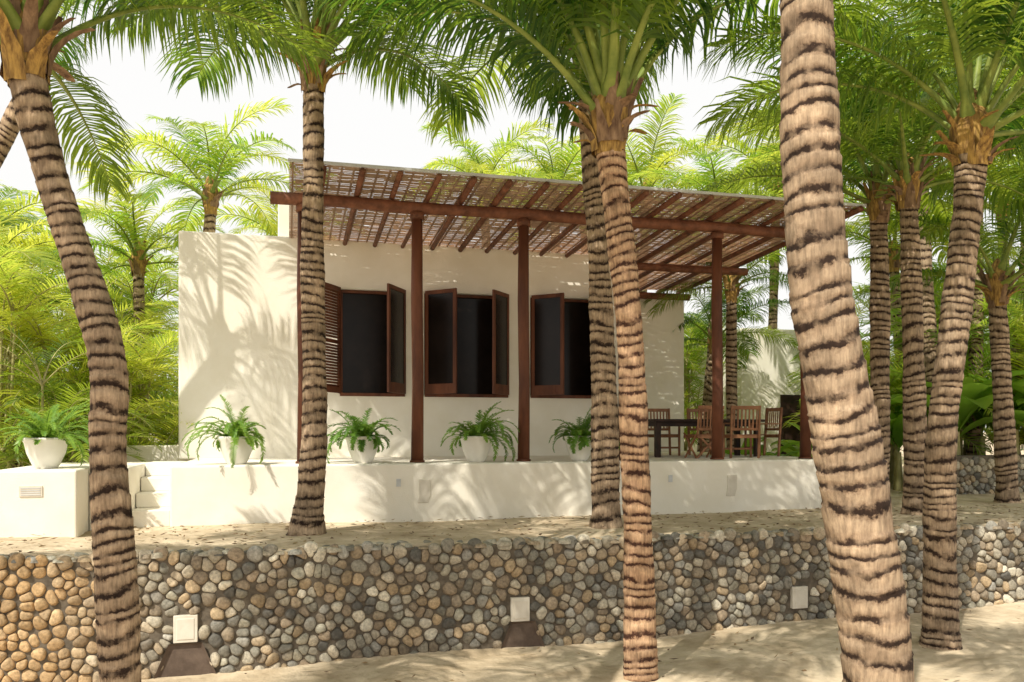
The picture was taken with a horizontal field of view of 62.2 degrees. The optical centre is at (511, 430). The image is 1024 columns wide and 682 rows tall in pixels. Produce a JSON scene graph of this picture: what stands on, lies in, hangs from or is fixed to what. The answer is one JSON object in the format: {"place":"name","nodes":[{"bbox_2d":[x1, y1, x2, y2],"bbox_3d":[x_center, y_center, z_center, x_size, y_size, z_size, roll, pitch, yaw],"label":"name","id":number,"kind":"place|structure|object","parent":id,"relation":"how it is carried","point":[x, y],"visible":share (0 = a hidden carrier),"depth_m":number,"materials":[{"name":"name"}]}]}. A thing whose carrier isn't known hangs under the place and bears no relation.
{"place":"outdoors","nodes":[
{"label":"outdoors","id":0,"kind":"place"},
{"bbox_2d":[0,0,1020,427],"label":"sky","id":1,"kind":"structure","parent":0,"point":[360,127],"materials":[{"name":"white"}]},
{"bbox_2d":[0,432,1023,681],"bbox_3d":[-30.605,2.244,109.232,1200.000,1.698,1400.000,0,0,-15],"label":"ground","id":2,"kind":"structure","parent":0,"point":[988,646],"depth_m":10.52,"materials":[{"name":"beige sand"}]},
{"bbox_2d":[0,183,64,305],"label":"coconut palm","id":3,"kind":"object","parent":2,"relation":"on","point":[12,190],"visible":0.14,"depth_m":27.91,"materials":[{"name":"green plant"}]},
{"bbox_2d":[3,306,71,381],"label":"areca palm","id":4,"kind":"object","parent":2,"relation":"on","point":[40,353],"visible":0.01,"depth_m":23.95,"materials":[{"name":"green plant"}]},
{"bbox_2d":[0,234,80,391],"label":"areca palm","id":5,"kind":"object","parent":2,"relation":"on","point":[4,238],"visible":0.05,"depth_m":20.13,"materials":[{"name":"green plant"}]},
{"bbox_2d":[2,298,83,440],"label":"areca palm","id":6,"kind":"object","parent":2,"relation":"on","point":[19,362],"visible":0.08,"depth_m":17.93,"materials":[{"name":"green plant"}]},
{"bbox_2d":[0,462,89,537],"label":"white planter block","id":7,"kind":"structure","parent":2,"relation":"on","point":[47,502],"depth_m":11.43,"materials":[{"name":"paint"}]},
{"bbox_2d":[0,400,89,468],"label":"potted fern","id":8,"kind":"object","parent":7,"relation":"on","point":[47,444],"visible":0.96,"depth_m":11.77,"materials":[{"name":"green plant"}]},
{"bbox_2d":[0,180,106,319],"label":"coconut palm","id":9,"kind":"object","parent":2,"relation":"on","point":[29,205],"visible":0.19,"depth_m":22.99,"materials":[{"name":"green plant"}]},
{"bbox_2d":[0,199,116,467],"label":"coconut palm","id":10,"kind":"object","parent":2,"relation":"on","point":[47,260],"visible":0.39,"depth_m":19.46,"materials":[{"name":"green plant"}]},
{"bbox_2d":[14,243,122,462],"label":"areca palm","id":11,"kind":"object","parent":2,"relation":"on","point":[44,269],"visible":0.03,"depth_m":30.52,"materials":[{"name":"green plant"}]},
{"bbox_2d":[0,242,139,469],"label":"areca palm","id":12,"kind":"object","parent":2,"relation":"on","point":[12,300],"visible":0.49,"depth_m":15.40,"materials":[{"name":"green plant"}]},
{"bbox_2d":[0,319,162,469],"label":"areca palm","id":13,"kind":"object","parent":2,"relation":"on","point":[22,456],"visible":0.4,"depth_m":14.21,"materials":[{"name":"green plant"}]},
{"bbox_2d":[0,0,176,167],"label":"coconut palm","id":14,"kind":"object","parent":2,"relation":"on","point":[9,130],"visible":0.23,"depth_m":13.14,"materials":[{"name":"green plant"}]},
{"bbox_2d":[13,314,178,444],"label":"areca palm","id":15,"kind":"object","parent":2,"relation":"on","point":[141,328],"visible":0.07,"depth_m":19.47,"materials":[{"name":"green plant"}]},
{"bbox_2d":[14,220,178,425],"bbox_3d":[-12.285,-2.418,27.981,6.630,8.185,8.527,0,0,16],"label":"areca palm","id":16,"kind":"object","parent":2,"relation":"on","point":[118,293],"visible":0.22,"depth_m":27.21,"materials":[{"name":"green plant"}]},
{"bbox_2d":[15,285,178,444],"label":"areca palm","id":17,"kind":"object","parent":2,"relation":"on","point":[124,320],"visible":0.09,"depth_m":22.45,"materials":[{"name":"green plant"}]},
{"bbox_2d":[2,307,192,461],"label":"areca palm","id":18,"kind":"object","parent":2,"relation":"on","point":[146,373],"visible":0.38,"depth_m":16.70,"materials":[{"name":"green plant"}]},
{"bbox_2d":[72,445,179,461],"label":"wall","id":19,"kind":"structure","parent":2,"relation":"on","point":[150,453],"depth_m":16.22,"materials":[{"name":"white paint"}]},
{"bbox_2d":[37,161,224,442],"bbox_3d":[-9.845,-2.555,22.460,5.492,8.145,4.958,0,0,43],"label":"coconut palm","id":20,"kind":"object","parent":2,"relation":"on","point":[136,245],"visible":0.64,"depth_m":22.32,"materials":[{"name":"green plant"}]},
{"bbox_2d":[89,461,185,530],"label":"entry steps","id":21,"kind":"structure","parent":2,"relation":"on","point":[149,486],"depth_m":13.06,"materials":[{"name":"white paint"}]},
{"bbox_2d":[131,284,178,444],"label":"areca palm","id":22,"kind":"object","parent":2,"relation":"on","point":[165,305],"visible":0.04,"depth_m":19.86,"materials":[{"name":"green plant"}]},
{"bbox_2d":[147,293,178,436],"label":"areca palm","id":23,"kind":"object","parent":2,"relation":"on","point":[172,313],"visible":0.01,"depth_m":25.13,"materials":[{"name":"green plant"}]},
{"bbox_2d":[0,0,348,681],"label":"coconut palm","id":24,"kind":"object","parent":2,"relation":"on","point":[32,44],"visible":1,"depth_m":6.98,"materials":[{"name":"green plant"}]},
{"bbox_2d":[78,96,302,242],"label":"coconut palm","id":25,"kind":"object","parent":2,"relation":"on","point":[211,194],"visible":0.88,"depth_m":19.77,"materials":[{"name":"green plant"}]},
{"bbox_2d":[194,169,366,235],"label":"coconut palm","id":26,"kind":"object","parent":2,"relation":"on","point":[246,218],"visible":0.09,"depth_m":24.51,"materials":[{"name":"green plant"}]},
{"bbox_2d":[62,0,550,535],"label":"coconut palm","id":27,"kind":"object","parent":2,"relation":"on","point":[308,516],"visible":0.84,"depth_m":11.68,"materials":[{"name":"green plant"}]},
{"bbox_2d":[401,117,555,247],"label":"coconut palm","id":28,"kind":"object","parent":2,"relation":"on","point":[472,163],"visible":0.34,"depth_m":27.01,"materials":[{"name":"green plant"}]},
{"bbox_2d":[170,451,821,526],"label":"terrace","id":29,"kind":"structure","parent":2,"relation":"on","point":[212,491],"depth_m":13.77,"materials":[{"name":"white paint"}]},
{"bbox_2d":[182,394,265,467],"bbox_3d":[-4.423,-0.015,13.035,1.270,1.138,1.423,0,0,-15],"label":"potted fern","id":30,"kind":"object","parent":29,"relation":"on","point":[235,442],"visible":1,"depth_m":13.00,"materials":[{"name":"green plant"}]},
{"bbox_2d":[327,408,400,463],"bbox_3d":[-2.481,0.118,13.681,1.373,1.018,1.482,0,0,-2],"label":"potted fern","id":31,"kind":"object","parent":29,"relation":"on","point":[364,442],"visible":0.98,"depth_m":13.49,"materials":[{"name":"green plant"}]},
{"bbox_2d":[179,231,618,458],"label":"front wall","id":32,"kind":"structure","parent":29,"relation":"on","point":[238,345],"depth_m":16.48,"materials":[{"name":"white paint"}]},
{"bbox_2d":[340,290,590,398],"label":"window frames","id":33,"kind":"structure","parent":32,"relation":"attached to","point":[458,395],"depth_m":17.23,"materials":[{"name":"brown wood"}]},
{"bbox_2d":[325,282,340,392],"bbox_3d":[-3.487,-1.780,16.343,0.048,2.080,0.736,0,0,16],"label":"shutter","id":34,"kind":"object","parent":33,"relation":"attached to","point":[332,289],"visible":0.61,"depth_m":16.44,"materials":[{"name":"red wood"}]},
{"bbox_2d":[387,283,405,393],"bbox_3d":[-2.258,-1.780,16.626,0.056,2.080,0.825,0,0,16],"label":"shutter","id":35,"kind":"object","parent":33,"relation":"attached to","point":[396,339],"visible":1,"depth_m":16.60,"materials":[{"name":"red wood"}]},
{"bbox_2d":[425,288,456,393],"bbox_3d":[-1.419,-1.780,16.951,0.736,2.080,0.056,0,0,29],"label":"shutter","id":36,"kind":"object","parent":33,"relation":"attached to","point":[440,341],"visible":1,"depth_m":16.93,"materials":[{"name":"red wood"}]},
{"bbox_2d":[343,293,590,394],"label":"window panes","id":37,"kind":"object","parent":33,"relation":"in","point":[364,343],"visible":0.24,"depth_m":17.53,"materials":[{"name":"black glass"}]},
{"bbox_2d":[492,289,508,394],"bbox_3d":[-0.225,-1.780,17.251,0.056,2.080,0.703,0,0,25],"label":"shutter","id":38,"kind":"object","parent":33,"relation":"attached to","point":[500,342],"visible":1,"depth_m":17.21,"materials":[{"name":"red wood"}]},
{"bbox_2d":[531,293,563,394],"bbox_3d":[0.738,-1.780,17.521,0.736,2.080,0.056,0,0,29],"label":"shutter","id":39,"kind":"object","parent":33,"relation":"attached to","point":[547,344],"visible":1,"depth_m":17.52,"materials":[{"name":"red wood"}]},
{"bbox_2d":[440,401,519,461],"bbox_3d":[-0.493,0.049,14.128,1.339,1.070,1.469,0,0,-15],"label":"potted fern","id":40,"kind":"object","parent":29,"relation":"on","point":[475,441],"visible":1,"depth_m":13.98,"materials":[{"name":"green plant"}]},
{"bbox_2d":[295,203,811,463],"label":"posts","id":41,"kind":"object","parent":29,"relation":"on","point":[417,439],"visible":0.62,"depth_m":14.37,"materials":[{"name":"red wood"}]},
{"bbox_2d":[270,191,784,300],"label":"beams","id":42,"kind":"structure","parent":41,"relation":"on","point":[521,216],"depth_m":14.48,"materials":[{"name":"brown wood"}]},
{"bbox_2d":[323,165,863,293],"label":"rafters","id":43,"kind":"object","parent":42,"relation":"on","point":[536,196],"visible":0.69,"depth_m":15.55,"materials":[{"name":"brown wood"}]},
{"bbox_2d":[289,162,858,290],"bbox_3d":[0.559,-3.780,17.200,9.818,0.381,7.127,0,0,-15],"label":"reed mat","id":44,"kind":"object","parent":43,"relation":"on","point":[545,233],"visible":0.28,"depth_m":15.31,"materials":[{"name":"brown wicker"}]},
{"bbox_2d":[288,158,866,206],"bbox_3d":[1.481,-3.978,13.729,9.870,0.045,0.038,0,0,-15],"label":"roof edge","id":45,"kind":"object","parent":43,"relation":"on","point":[534,179],"visible":0.89,"depth_m":13.37,"materials":[{"name":"wood"}]},
{"bbox_2d":[396,475,736,502],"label":"wall lamps","id":46,"kind":"object","parent":29,"relation":"attached to","point":[424,490],"depth_m":13.52,"materials":[{"name":"metal"}]},
{"bbox_2d":[548,409,619,460],"bbox_3d":[1.296,-0.035,14.624,1.309,1.110,1.418,0,0,30],"label":"potted fern","id":47,"kind":"object","parent":29,"relation":"on","point":[577,438],"visible":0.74,"depth_m":14.47,"materials":[{"name":"green plant"}]},
{"bbox_2d":[640,299,683,450],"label":"wing","id":48,"kind":"structure","parent":29,"relation":"on","point":[664,358],"depth_m":21.59,"materials":[{"name":"beige paint"}]},
{"bbox_2d":[648,408,679,455],"bbox_3d":[3.159,0.020,17.849,0.590,1.000,0.567,0,0,-15],"label":"dining chair","id":49,"kind":"object","parent":29,"relation":"on","point":[669,435],"visible":0.66,"depth_m":18.05,"materials":[{"name":"brown wood"}]},
{"bbox_2d":[687,408,711,455],"bbox_3d":[4.124,0.020,18.103,0.590,1.000,0.567,0,0,-21],"label":"dining chair","id":50,"kind":"object","parent":29,"relation":"on","point":[689,428],"visible":0.2,"depth_m":18.25,"materials":[{"name":"brown wood"}]},
{"bbox_2d":[683,405,723,458],"bbox_3d":[3.651,0.030,16.206,0.580,1.009,0.532,0,0,-23],"label":"dining chair","id":51,"kind":"object","parent":29,"relation":"on","point":[697,434],"visible":0.69,"depth_m":15.98,"materials":[{"name":"brown wood"}]},
{"bbox_2d":[648,419,764,457],"bbox_3d":[3.792,0.145,17.216,2.400,0.750,1.000,0,0,-15],"label":"dining table","id":52,"kind":"object","parent":29,"relation":"on","point":[657,424],"visible":0.54,"depth_m":16.68,"materials":[{"name":"brown wood"}]},
{"bbox_2d":[723,405,760,457],"bbox_3d":[4.423,0.020,16.376,0.590,1.000,0.567,0,0,-3],"label":"dining chair","id":53,"kind":"object","parent":29,"relation":"on","point":[750,429],"visible":0.94,"depth_m":16.14,"materials":[{"name":"brown wood"}]},
{"bbox_2d":[744,407,782,455],"bbox_3d":[5.181,0.020,17.531,0.567,1.000,0.590,0,0,-15],"label":"dining chair","id":54,"kind":"object","parent":29,"relation":"on","point":[775,411],"visible":0.8,"depth_m":17.58,"materials":[{"name":"brown wood"}]},
{"bbox_2d":[0,526,1023,681],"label":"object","id":55,"kind":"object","parent":2,"relation":"on","point":[205,618],"visible":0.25,"depth_m":10.35,"materials":[{"name":"grey concrete"}]},
{"bbox_2d":[153,642,215,678],"bbox_3d":[-3.726,2.610,9.693,0.680,0.380,0.043,0,0,-15],"label":"drain niche","id":56,"kind":"object","parent":55,"relation":"attached to","point":[183,659],"visible":1,"depth_m":9.71,"materials":[{"name":"concrete"}]},
{"bbox_2d":[173,614,197,642],"bbox_3d":[-3.729,2.260,9.705,0.260,0.310,0.082,0,0,-15],"label":"light plate","id":57,"kind":"object","parent":55,"relation":"attached to","point":[185,628],"visible":1,"depth_m":9.67,"materials":[{"name":"white plastic"}]},
{"bbox_2d":[0,519,1023,681],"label":"stones","id":58,"kind":"object","parent":55,"relation":"attached to","point":[13,561],"visible":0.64,"depth_m":10.42,"materials":[{"name":"grey stone"}]},
{"bbox_2d":[510,596,529,621],"bbox_3d":[0.100,2.250,10.716,0.240,0.300,0.082,0,0,-15],"label":"light plate","id":59,"kind":"object","parent":55,"relation":"attached to","point":[519,609],"visible":1,"depth_m":10.68,"materials":[{"name":"white plastic"}]},
{"bbox_2d":[501,621,544,648],"bbox_3d":[0.132,2.580,10.712,0.600,0.360,0.043,0,0,-15],"label":"drain niche","id":60,"kind":"object","parent":55,"relation":"attached to","point":[522,634],"visible":0.83,"depth_m":10.73,"materials":[{"name":"concrete"}]},
{"bbox_2d":[790,586,807,608],"bbox_3d":[3.967,2.300,11.738,0.240,0.300,0.082,0,0,-15],"label":"light plate","id":61,"kind":"object","parent":55,"relation":"attached to","point":[798,597],"visible":1,"depth_m":11.70,"materials":[{"name":"white plastic"}]},
{"bbox_2d":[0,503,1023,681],"bbox_3d":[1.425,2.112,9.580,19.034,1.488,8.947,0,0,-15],"label":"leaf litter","id":62,"kind":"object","parent":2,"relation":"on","point":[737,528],"visible":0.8,"depth_m":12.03,"materials":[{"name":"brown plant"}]},
{"bbox_2d":[39,322,1023,456],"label":"distant palm grove","id":63,"kind":"object","parent":2,"relation":"on","point":[178,396],"depth_m":36.45,"materials":[{"name":"green plant"}]},
{"bbox_2d":[462,133,628,251],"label":"coconut palm","id":64,"kind":"object","parent":2,"relation":"on","point":[561,171],"visible":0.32,"depth_m":25.30,"materials":[{"name":"green plant"}]},
{"bbox_2d":[405,0,744,528],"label":"coconut palm","id":65,"kind":"object","parent":2,"relation":"on","point":[605,481],"visible":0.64,"depth_m":12.42,"materials":[{"name":"green plant"}]},
{"bbox_2d":[508,131,645,255],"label":"coconut palm","id":66,"kind":"object","parent":2,"relation":"on","point":[580,176],"depth_m":32.19,"materials":[{"name":"green plant"}]},
{"bbox_2d":[303,0,901,681],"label":"coconut palm","id":67,"kind":"object","parent":2,"relation":"on","point":[597,36],"visible":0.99,"depth_m":9.07,"materials":[{"name":"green plant"}]},
{"bbox_2d":[571,92,723,291],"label":"coconut palm","id":68,"kind":"object","parent":2,"relation":"on","point":[634,166],"visible":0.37,"depth_m":27.25,"materials":[{"name":"green plant"}]},
{"bbox_2d":[684,316,725,441],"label":"areca palm","id":69,"kind":"object","parent":2,"relation":"on","point":[686,396],"depth_m":29.47,"materials":[{"name":"green plant"}]},
{"bbox_2d":[628,136,783,451],"bbox_3d":[5.994,-3.471,25.073,5.585,9.992,5.368,0,0,0],"label":"coconut palm","id":70,"kind":"object","parent":2,"relation":"on","point":[693,182],"visible":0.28,"depth_m":24.37,"materials":[{"name":"green plant"}]},
{"bbox_2d":[684,311,739,450],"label":"areca palm","id":71,"kind":"object","parent":2,"relation":"on","point":[692,359],"visible":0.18,"depth_m":26.64,"materials":[{"name":"green plant"}]},
{"bbox_2d":[643,201,788,452],"bbox_3d":[5.172,-1.967,20.494,4.140,6.941,4.272,0,0,0],"label":"coconut palm","id":72,"kind":"object","parent":2,"relation":"on","point":[731,287],"visible":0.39,"depth_m":20.38,"materials":[{"name":"green plant"}]},
{"bbox_2d":[673,265,797,451],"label":"coconut palm","id":73,"kind":"object","parent":2,"relation":"on","point":[689,322],"visible":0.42,"depth_m":23.32,"materials":[{"name":"green plant"}]},
{"bbox_2d":[689,328,800,455],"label":"white guest house","id":74,"kind":"structure","parent":2,"relation":"on","point":[762,383],"depth_m":25.82,"materials":[{"name":"paint"}]},
{"bbox_2d":[780,395,799,455],"bbox_3d":[8.515,0.000,25.958,0.700,2.200,0.050,0,0,-15],"label":"door","id":75,"kind":"structure","parent":74,"relation":"in","point":[789,403],"depth_m":25.93,"materials":[{"name":"wood"}]},
{"bbox_2d":[725,437,799,455],"bbox_3d":[5.325,0.786,18.724,1.841,1.327,1.959,0,0,-35],"label":"banana plant","id":76,"kind":"object","parent":2,"relation":"on","point":[784,447],"visible":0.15,"depth_m":18.34,"materials":[{"name":"green plant"}]},
{"bbox_2d":[674,119,865,328],"bbox_3d":[8.460,-4.158,27.173,6.366,11.337,5.996,0,0,-10],"label":"coconut palm","id":77,"kind":"object","parent":2,"relation":"on","point":[773,322],"visible":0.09,"depth_m":26.86,"materials":[{"name":"green plant"}]},
{"bbox_2d":[770,422,812,457],"bbox_3d":[6.815,0.622,19.215,1.898,1.656,1.781,0,0,0],"label":"banana plant","id":78,"kind":"object","parent":2,"relation":"on","point":[791,448],"visible":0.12,"depth_m":19.41,"materials":[{"name":"green plant"}]},
{"bbox_2d":[708,71,944,235],"bbox_3d":[8.112,-4.013,21.257,5.831,11.074,5.835,0,0,0],"label":"coconut palm","id":79,"kind":"object","parent":2,"relation":"on","point":[763,152],"visible":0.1,"depth_m":21.89,"materials":[{"name":"green plant"}]},
{"bbox_2d":[725,126,930,217],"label":"coconut palm","id":80,"kind":"object","parent":2,"relation":"on","point":[734,156],"visible":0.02,"depth_m":29.87,"materials":[{"name":"green plant"}]},
{"bbox_2d":[779,0,914,681],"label":"coconut palm","id":81,"kind":"object","parent":2,"relation":"on","point":[872,614],"visible":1,"depth_m":4.56,"materials":[{"name":"brown plant"}]},
{"bbox_2d":[691,0,1023,650],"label":"coconut palm","id":82,"kind":"object","parent":2,"relation":"on","point":[973,122],"visible":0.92,"depth_m":10.27,"materials":[{"name":"green plant"}]},
{"bbox_2d":[692,0,1023,480],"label":"coconut palm","id":83,"kind":"object","parent":2,"relation":"on","point":[878,212],"visible":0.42,"depth_m":15.35,"materials":[{"name":"green plant"}]},
{"bbox_2d":[705,2,1023,514],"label":"coconut palm","id":84,"kind":"object","parent":2,"relation":"on","point":[908,186],"visible":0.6,"depth_m":14.36,"materials":[{"name":"green plant"}]},
{"bbox_2d":[782,295,963,472],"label":"areca palm","id":85,"kind":"object","parent":2,"relation":"on","point":[893,387],"visible":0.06,"depth_m":22.18,"materials":[{"name":"green plant"}]},
{"bbox_2d":[799,363,965,482],"bbox_3d":[9.836,-0.390,23.175,4.330,3.680,3.566,0,0,39],"label":"banana plant","id":86,"kind":"object","parent":2,"relation":"on","point":[891,473],"visible":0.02,"depth_m":22.79,"materials":[{"name":"green plant"}]},
{"bbox_2d":[788,269,989,439],"bbox_3d":[11.149,-1.752,26.853,6.090,6.747,7.141,0,0,-20],"label":"areca palm","id":87,"kind":"object","parent":2,"relation":"on","point":[866,334],"visible":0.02,"depth_m":26.51,"materials":[{"name":"green plant"}]},
{"bbox_2d":[767,0,1022,413],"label":"coconut palm","id":88,"kind":"object","parent":2,"relation":"on","point":[929,315],"visible":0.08,"depth_m":19.86,"materials":[{"name":"green plant"}]},
{"bbox_2d":[890,404,964,490],"bbox_3d":[9.301,0.271,20.792,3.077,2.357,2.451,0,0,35],"label":"banana plant","id":89,"kind":"object","parent":2,"relation":"on","point":[896,427],"visible":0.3,"depth_m":20.41,"materials":[{"name":"green plant"}]},
{"bbox_2d":[843,161,1019,363],"bbox_3d":[10.844,-2.902,23.888,5.964,8.865,6.456,0,0,38],"label":"coconut palm","id":90,"kind":"object","parent":2,"relation":"on","point":[894,250],"visible":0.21,"depth_m":23.86,"materials":[{"name":"green plant"}]},
{"bbox_2d":[852,259,1020,452],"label":"areca palm","id":91,"kind":"object","parent":2,"relation":"on","point":[855,288],"visible":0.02,"depth_m":26.67,"materials":[{"name":"green plant"}]},
{"bbox_2d":[854,152,1023,502],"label":"coconut palm","id":92,"kind":"object","parent":2,"relation":"on","point":[996,285],"visible":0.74,"depth_m":16.84,"materials":[{"name":"green plant"}]},
{"bbox_2d":[856,284,1023,454],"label":"areca palm","id":93,"kind":"object","parent":2,"relation":"on","point":[985,310],"visible":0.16,"depth_m":20.77,"materials":[{"name":"green plant"}]},
{"bbox_2d":[888,49,1023,454],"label":"coconut palm","id":94,"kind":"object","parent":2,"relation":"on","point":[978,294],"visible":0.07,"depth_m":20.89,"materials":[{"name":"green plant"}]},
{"bbox_2d":[890,370,1023,454],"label":"banana plant","id":95,"kind":"object","parent":2,"relation":"on","point":[973,399],"visible":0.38,"depth_m":19.23,"materials":[{"name":"green plant"}]},
{"bbox_2d":[897,153,1023,454],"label":"coconut palm","id":96,"kind":"object","parent":2,"relation":"on","point":[997,188],"visible":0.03,"depth_m":25.77,"materials":[{"name":"green plant"}]},
{"bbox_2d":[949,3,1023,378],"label":"coconut palm","id":97,"kind":"object","parent":2,"relation":"on","point":[1013,350],"visible":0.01,"depth_m":21.94,"materials":[{"name":"green plant"}]},
{"bbox_2d":[956,454,1023,494],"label":"stones","id":98,"kind":"object","parent":2,"relation":"on","point":[967,463],"visible":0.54,"depth_m":19.21,"materials":[{"name":"grey stone"}]},
{"bbox_2d":[956,455,1023,493],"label":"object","id":99,"kind":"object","parent":2,"relation":"on","point":[985,457],"depth_m":19.26,"materials":[{"name":"grey concrete"}]},
{"bbox_2d":[963,374,1023,454],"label":"banana plant","id":100,"kind":"object","parent":2,"relation":"on","point":[1018,414],"visible":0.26,"depth_m":19.97,"materials":[{"name":"green plant"}]},
{"bbox_2d":[967,267,1023,453],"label":"areca palm","id":101,"kind":"object","parent":2,"relation":"on","point":[1019,354],"visible":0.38,"depth_m":20.65,"materials":[{"name":"green plant"}]},
{"bbox_2d":[983,268,1023,446],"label":"areca palm","id":102,"kind":"object","parent":2,"relation":"on","point":[986,341],"visible":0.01,"depth_m":27.94,"materials":[{"name":"green plant"}]},
{"bbox_2d":[983,243,1023,444],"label":"areca palm","id":103,"kind":"object","parent":2,"relation":"on","point":[1015,350],"visible":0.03,"depth_m":23.07,"materials":[{"name":"green plant"}]},
{"bbox_2d":[1012,385,1023,410],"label":"banana plant","id":104,"kind":"object","parent":2,"relation":"on","point":[1021,390],"visible":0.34,"depth_m":19.18,"materials":[{"name":"green plant"}]},
{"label":"side walls","id":105,"kind":"object","parent":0,"visible":0},
{"bbox_3d":[-2.722,-3.420,20.201,8.470,0.200,5.840,0,0,-15],"label":"roof slab","id":106,"kind":"object","parent":105,"relation":"attached to","visible":0},
{"bbox_2d":[278,205,295,236],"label":"parapet","id":107,"kind":"structure","parent":106,"relation":"on","point":[284,214],"depth_m":16.73,"materials":[{"name":"white paint"}]}
]}

